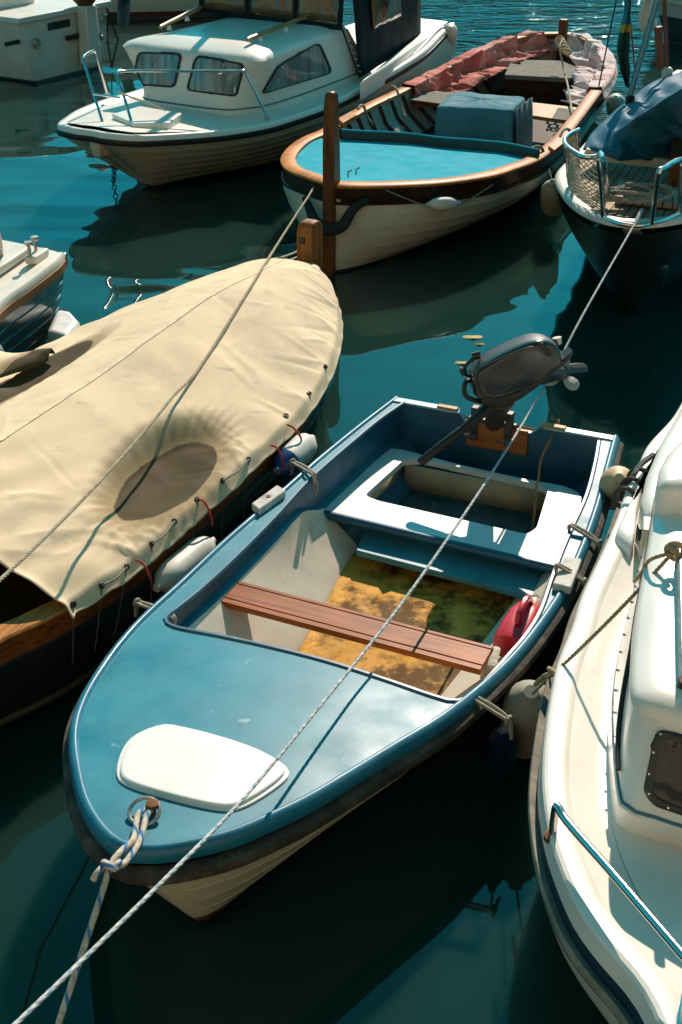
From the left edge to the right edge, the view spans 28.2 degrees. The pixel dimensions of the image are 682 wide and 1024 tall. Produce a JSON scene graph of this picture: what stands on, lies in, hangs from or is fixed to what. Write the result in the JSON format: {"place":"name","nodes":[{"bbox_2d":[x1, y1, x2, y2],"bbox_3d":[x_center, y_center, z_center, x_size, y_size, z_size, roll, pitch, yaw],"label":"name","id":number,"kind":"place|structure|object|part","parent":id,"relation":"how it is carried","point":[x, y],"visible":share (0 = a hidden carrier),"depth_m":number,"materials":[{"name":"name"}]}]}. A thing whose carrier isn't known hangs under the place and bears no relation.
{"place":"outdoors","nodes":[
{"label":"outdoors","id":0,"kind":"place"},
{"bbox_2d":[106,8,118,67],"bbox_3d":[-3.084,-6.348,18.159,0.153,0.802,0.501,0,29,0],"label":"mooring line","id":1,"kind":"object","parent":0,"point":[115,50],"visible":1,"depth_m":18.33,"materials":[{"name":"black fabric"}]},
{"bbox_2d":[0,0,681,1023],"bbox_3d":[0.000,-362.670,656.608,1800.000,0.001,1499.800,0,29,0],"label":"water","id":2,"kind":"structure","parent":0,"point":[412,896],"depth_m":5.85,"materials":[{"name":"teal liquid"}]},
{"bbox_2d":[0,234,67,352],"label":"grey green boat","id":3,"kind":"object","parent":2,"relation":"on","point":[31,281],"visible":0.79,"depth_m":9.36,"materials":[{"name":"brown wood"}]},
{"bbox_2d":[0,0,110,83],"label":"motorboat","id":4,"kind":"object","parent":2,"relation":"on","point":[39,41],"visible":0.81,"depth_m":17.64,"materials":[{"name":"white plastic"}]},
{"bbox_2d":[73,0,101,64],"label":"outboard motor","id":5,"kind":"object","parent":4,"relation":"attached to","point":[88,32],"visible":0.98,"depth_m":17.90,"materials":[{"name":"metal"}]},
{"bbox_2d":[117,0,130,28],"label":"fender","id":6,"kind":"object","parent":4,"relation":"hanging from","point":[123,11],"visible":1,"depth_m":18.33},
{"bbox_2d":[47,310,79,342],"bbox_3d":[-1.922,-1.171,9.526,0.205,0.350,0.513,0,29,0],"label":"white float","id":7,"kind":"object","parent":2,"relation":"on","point":[64,323],"visible":0.4,"depth_m":9.38,"materials":[{"name":"white plastic"}]},
{"bbox_2d":[107,0,208,17],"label":"striped boat","id":8,"kind":"object","parent":2,"relation":"on","point":[154,8],"visible":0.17,"depth_m":21.94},
{"bbox_2d":[0,218,342,728],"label":"covered boat","id":9,"kind":"object","parent":2,"relation":"on","point":[81,407],"visible":0.96,"depth_m":6.92,"materials":[{"name":"beige fabric"}]},
{"bbox_2d":[135,498,216,591],"bbox_3d":[-0.753,0.194,6.410,0.150,0.298,0.582,14,32,24],"label":"fender","id":10,"kind":"object","parent":9,"relation":"hanging from","point":[178,565],"visible":0.92,"depth_m":6.37,"materials":[{"name":"white plastic"}]},
{"bbox_2d":[276,251,296,259],"bbox_3d":[-0.372,-1.812,9.577,0.103,0.130,0.894,12,31,20],"label":"thin line","id":11,"kind":"object","parent":9,"relation":"attached to","point":[292,253],"visible":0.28,"depth_m":9.60,"materials":[{"name":"beige fabric"}]},
{"bbox_2d":[271,424,316,476],"bbox_3d":[-0.248,-0.344,7.341,0.165,0.251,0.411,14,32,23],"label":"fender","id":12,"kind":"object","parent":9,"relation":"hanging from","point":[301,447],"visible":0.96,"depth_m":7.27,"materials":[{"name":"white plastic"}]},
{"bbox_2d":[56,0,454,187],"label":"cabin cruiser","id":13,"kind":"object","parent":2,"relation":"on","point":[247,84],"visible":0.94,"depth_m":13.61,"materials":[{"name":"white plastic"}]},
{"bbox_2d":[110,165,117,183],"bbox_3d":[-2.210,-3.370,13.255,0.091,0.505,0.505,-11,31,-18],"label":"chain","id":14,"kind":"object","parent":13,"relation":"hanging from","point":[113,173],"visible":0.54,"depth_m":13.40,"materials":[{"name":"black metal"}]},
{"bbox_2d":[135,52,180,87],"bbox_3d":[-1.864,-4.442,13.619,0.688,0.373,0.118,23,37,35],"label":"window","id":15,"kind":"structure","parent":13,"relation":"in","point":[144,60],"depth_m":13.56,"materials":[{"name":"clear glass"}]},
{"bbox_2d":[187,55,243,96],"bbox_3d":[-1.232,-4.260,13.281,0.635,0.362,0.078,11,31,19],"label":"window","id":16,"kind":"structure","parent":13,"relation":"in","point":[223,84],"depth_m":13.28,"materials":[{"name":"clear glass"}]},
{"bbox_2d":[262,44,331,93],"bbox_3d":[-0.414,-4.517,13.817,0.085,0.340,1.312,16,33,26],"label":"window","id":17,"kind":"structure","parent":13,"relation":"in","point":[311,63],"depth_m":13.85,"materials":[{"name":"clear glass"}]},
{"bbox_2d":[443,23,457,55],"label":"fender","id":18,"kind":"object","parent":13,"relation":"hanging from","point":[451,30],"visible":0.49,"depth_m":16.83,"materials":[{"name":"white plastic"}]},
{"bbox_2d":[62,396,623,921],"bbox_3d":[0.129,0.562,6.143,1.662,0.846,3.987,12,31,21],"label":"dinghy","id":19,"kind":"object","parent":2,"relation":"on","point":[282,604],"visible":0.88,"depth_m":5.82,"materials":[{"name":"blue"}]},
{"bbox_2d":[55,806,152,1023],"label":"bow line","id":20,"kind":"object","parent":19,"relation":"attached to","point":[114,863],"visible":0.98,"depth_m":4.24,"materials":[{"name":"fabric"}]},
{"bbox_2d":[133,598,176,624],"bbox_3d":[-0.806,0.452,5.890,0.292,0.133,0.047,25,37,37],"label":"lashing","id":21,"kind":"object","parent":19,"relation":"attached to","point":[143,604],"visible":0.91,"depth_m":5.92,"materials":[{"name":"beige fabric"}]},
{"bbox_2d":[289,458,317,495],"bbox_3d":[-0.195,-0.195,7.049,0.047,0.133,0.286,-15,33,-25],"label":"lashing","id":22,"kind":"object","parent":19,"relation":"attached to","point":[308,470],"visible":1,"depth_m":6.99,"materials":[{"name":"beige fabric"}]},
{"bbox_2d":[480,646,500,678],"bbox_3d":[0.636,0.677,5.810,0.086,0.170,0.186,3,29,6],"label":"foam block","id":23,"kind":"object","parent":19,"relation":"on","point":[492,663],"depth_m":5.74,"materials":[{"name":"beige plastic"}]},
{"bbox_2d":[475,696,512,739],"bbox_3d":[0.576,0.794,5.281,0.217,0.133,0.046,18,34,29],"label":"lashing","id":24,"kind":"object","parent":19,"relation":"attached to","point":[502,715],"visible":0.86,"depth_m":5.25,"materials":[{"name":"beige fabric"}]},
{"bbox_2d":[488,717,517,775],"bbox_3d":[0.649,0.936,5.445,0.120,0.490,0.281,6,30,10],"label":"fender","id":25,"kind":"object","parent":24,"relation":"hanging from","point":[502,753],"visible":0.98,"depth_m":5.38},
{"bbox_2d":[417,333,587,465],"bbox_3d":[1.096,-0.780,7.539,0.620,0.767,1.782,15,33,25],"label":"outboard motor","id":26,"kind":"object","parent":19,"relation":"attached to","point":[502,378],"visible":0.99,"depth_m":6.99,"materials":[{"name":"metal"}]},
{"bbox_2d":[493,595,540,656],"bbox_3d":[0.808,0.476,5.998,0.180,0.239,0.354,12,31,21],"label":"bailer","id":27,"kind":"object","parent":19,"relation":"on","point":[517,620],"visible":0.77,"depth_m":5.90,"materials":[{"name":"red plastic"}]},
{"bbox_2d":[531,419,559,530],"bbox_3d":[1.090,-0.202,7.362,0.056,0.397,0.622,9,30,16],"label":"brown cord","id":28,"kind":"object","parent":19,"relation":"attached to","point":[537,481],"visible":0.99,"depth_m":7.29,"materials":[{"name":"brown fabric"}]},
{"bbox_2d":[554,563,586,587],"bbox_3d":[1.032,0.309,6.106,0.158,0.166,0.047,9,30,16],"label":"lashing","id":29,"kind":"object","parent":19,"relation":"attached to","point":[579,578],"visible":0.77,"depth_m":6.07,"materials":[{"name":"beige fabric"}]},
{"bbox_2d":[567,523,602,552],"bbox_3d":[1.157,0.141,6.450,0.202,0.133,0.046,21,35,33],"label":"lashing","id":30,"kind":"object","parent":19,"relation":"attached to","point":[589,536],"visible":0.84,"depth_m":6.42,"materials":[{"name":"beige fabric"}]},
{"bbox_2d":[280,18,615,275],"bbox_3d":[1.444,-4.217,13.998,2.353,1.705,7.808,10,31,18],"label":"wooden boat","id":31,"kind":"object","parent":2,"relation":"on","point":[354,155],"visible":0.74,"depth_m":11.86,"materials":[{"name":"white wood"}]},
{"bbox_2d":[0,170,320,581],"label":"slack rope","id":32,"kind":"object","parent":31,"relation":"on","point":[54,527],"visible":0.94,"depth_m":6.74,"materials":[{"name":"grey fabric"}]},
{"bbox_2d":[302,196,369,235],"bbox_3d":[-0.090,-2.400,10.970,0.606,0.287,0.298,12,32,21],"label":"bow bolster","id":33,"kind":"object","parent":31,"relation":"attached to","point":[342,224],"visible":0.85,"depth_m":10.89,"materials":[{"name":"black rubber"}]},
{"bbox_2d":[357,104,372,125],"bbox_3d":[0.252,-4.011,13.774,0.054,0.305,0.494,8,30,15],"label":"gunwale loop","id":34,"kind":"object","parent":31,"relation":"attached to","point":[365,112],"visible":1,"depth_m":13.76,"materials":[{"name":"grey metal"}]},
{"bbox_2d":[390,85,406,120],"bbox_3d":[0.612,-4.301,14.293,0.040,0.305,0.422,-10,31,-17],"label":"gunwale loop","id":35,"kind":"object","parent":31,"relation":"attached to","point":[399,101],"visible":1,"depth_m":14.25,"materials":[{"name":"grey metal"}]},
{"bbox_2d":[385,184,493,210],"bbox_3d":[0.866,-2.583,11.111,1.069,0.210,0.211,-16,33,-26],"label":"fender","id":36,"kind":"object","parent":31,"relation":"hanging from","point":[443,203],"visible":1,"depth_m":11.02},
{"bbox_2d":[401,30,558,107],"bbox_3d":[1.666,-5.255,16.030,0.750,0.389,3.342,18,34,29],"label":"draped cloth","id":37,"kind":"object","parent":31,"relation":"on","point":[471,69],"visible":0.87,"depth_m":16.12,"materials":[{"name":"red fabric"}]},
{"bbox_2d":[434,92,532,146],"bbox_3d":[1.403,-3.706,13.318,0.879,0.670,0.762,9,30,15],"label":"engine box","id":38,"kind":"object","parent":31,"relation":"on","point":[473,115],"visible":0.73,"depth_m":13.00,"materials":[{"name":"blue fabric"}]},
{"bbox_2d":[531,145,554,172],"bbox_3d":[1.836,-3.187,12.297,0.072,0.306,0.362,24,37,36],"label":"gunwale loop","id":39,"kind":"object","parent":31,"relation":"attached to","point":[543,150],"visible":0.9,"depth_m":12.24,"materials":[{"name":"grey metal"}]},
{"bbox_2d":[540,169,561,216],"bbox_3d":[1.855,-2.772,11.903,0.210,0.443,0.340,6,30,11],"label":"fender","id":40,"kind":"object","parent":31,"relation":"hanging from","point":[550,205],"visible":0.73,"depth_m":11.80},
{"bbox_2d":[554,35,572,113],"bbox_3d":[2.509,-4.853,14.956,0.159,0.402,2.410,1,29,3],"label":"stern rope","id":41,"kind":"object","parent":31,"relation":"on","point":[563,47],"visible":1,"depth_m":15.33,"materials":[{"name":"beige fabric"}]},
{"bbox_2d":[559,127,581,145],"bbox_3d":[2.197,-3.563,12.972,0.059,0.305,0.757,12,31,20],"label":"gunwale loop","id":42,"kind":"object","parent":31,"relation":"attached to","point":[563,130],"visible":0.52,"depth_m":12.73,"materials":[{"name":"grey metal"}]},
{"bbox_2d":[548,32,617,105],"bbox_3d":[2.863,-5.212,15.931,0.748,0.376,2.885,2,29,3],"label":"draped cloth","id":43,"kind":"object","parent":31,"relation":"on","point":[587,56],"visible":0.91,"depth_m":15.82,"materials":[{"name":"white fabric"}]},
{"bbox_2d":[606,93,624,114],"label":"fender","id":44,"kind":"object","parent":31,"relation":"hanging from","point":[615,101],"visible":0.59,"depth_m":14.71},
{"bbox_2d":[463,335,481,337],"bbox_3d":[0.965,-1.287,9.973,0.156,0.012,0.072,0,29,0],"label":"leaf","id":45,"kind":"object","parent":2,"relation":"on","point":[473,336],"visible":1,"depth_m":9.97,"materials":[{"name":"yellow plant"}]},
{"bbox_2d":[527,403,681,1023],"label":"cabin boat","id":46,"kind":"object","parent":2,"relation":"on","point":[604,808],"visible":0.97,"depth_m":4.28,"materials":[{"name":"white paint"}]},
{"bbox_2d":[500,679,546,758],"bbox_3d":[0.764,0.806,5.498,0.223,0.717,0.479,0,29,0],"label":"fender","id":47,"kind":"object","parent":46,"relation":"hanging from","point":[522,702],"visible":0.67,"depth_m":5.40,"materials":[{"name":"white plastic"}]},
{"bbox_2d":[533,541,681,686],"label":"fender line","id":48,"kind":"object","parent":46,"relation":"attached to","point":[672,552],"visible":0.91,"depth_m":4.87,"materials":[{"name":"beige fabric"}]},
{"bbox_2d":[599,466,628,509],"bbox_3d":[1.413,-0.121,6.981,0.180,0.380,0.460,5,30,9],"label":"fender","id":49,"kind":"object","parent":46,"relation":"hanging from","point":[612,478],"visible":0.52,"depth_m":6.78,"materials":[{"name":"beige plastic"}]},
{"bbox_3d":[1.094,0.298,5.047,0.061,0.253,1.799,8,30,13],"label":"side window","id":50,"kind":"part","parent":46,"relation":"part of","materials":[{"name":"metal"}]},
{"bbox_2d":[612,452,654,508],"bbox_3d":[1.384,-0.144,6.330,0.113,0.145,0.464,15,32,24],"label":"strap","id":51,"kind":"object","parent":46,"relation":"attached to","point":[623,487],"visible":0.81,"depth_m":6.24,"materials":[{"name":"black rubber"}]},
{"bbox_3d":[1.040,0.807,4.146,0.225,0.254,0.089,14,32,23],"label":"front window","id":52,"kind":"part","parent":46,"relation":"part of","materials":[{"name":"black glass"}]},
{"bbox_2d":[555,0,681,313],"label":"sailing boat","id":53,"kind":"object","parent":2,"relation":"on","point":[636,137],"visible":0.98,"depth_m":10.09,"materials":[{"name":"black wood"}]},
{"bbox_2d":[12,222,635,1023],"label":"mooring rope","id":54,"kind":"object","parent":53,"relation":"attached to","point":[144,898],"visible":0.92,"depth_m":4.61,"materials":[{"name":"white fabric"}]},
{"bbox_2d":[598,0,616,85],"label":"wire","id":55,"kind":"object","parent":53,"relation":"attached to","point":[607,42],"visible":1,"depth_m":14.07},
{"bbox_2d":[628,0,634,68],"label":"flag line","id":56,"kind":"object","parent":53,"relation":"attached to","point":[632,39],"visible":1,"depth_m":11.47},
{"bbox_2d":[617,0,631,87],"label":"flag","id":57,"kind":"object","parent":56,"relation":"hanging from","point":[623,46],"visible":1,"depth_m":11.47,"materials":[{"name":"fabric"}]},
{"bbox_2d":[592,182,674,203],"bbox_3d":[2.084,-2.270,9.682,0.581,0.122,0.351,0,29,0],"label":"rope coil","id":58,"kind":"object","parent":53,"relation":"on","point":[641,193],"visible":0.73,"depth_m":9.59,"materials":[{"name":"beige fabric"}]},
{"bbox_2d":[632,208,642,226],"bbox_3d":[2.034,-2.016,9.309,0.033,0.046,0.312,10,31,18],"label":"stem line","id":59,"kind":"object","parent":53,"relation":"attached to","point":[638,215],"visible":1,"depth_m":9.29,"materials":[{"name":"grey fabric"}]},
{"bbox_2d":[638,0,657,36],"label":"white flag","id":60,"kind":"object","parent":53,"relation":"hanging from","point":[645,11],"visible":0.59,"depth_m":11.57,"materials":[{"name":"fabric"}]},
{"bbox_2d":[652,228,668,283],"bbox_3d":[2.288,-1.847,9.785,0.110,0.592,0.533,11,31,19],"label":"fender","id":61,"kind":"object","parent":53,"relation":"hanging from","point":[662,272],"visible":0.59,"depth_m":9.98,"materials":[{"name":"blue plastic"}]},
{"bbox_2d":[658,0,681,43],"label":"boat","id":62,"kind":"object","parent":2,"relation":"on","point":[674,16],"visible":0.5,"depth_m":19.89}
]}

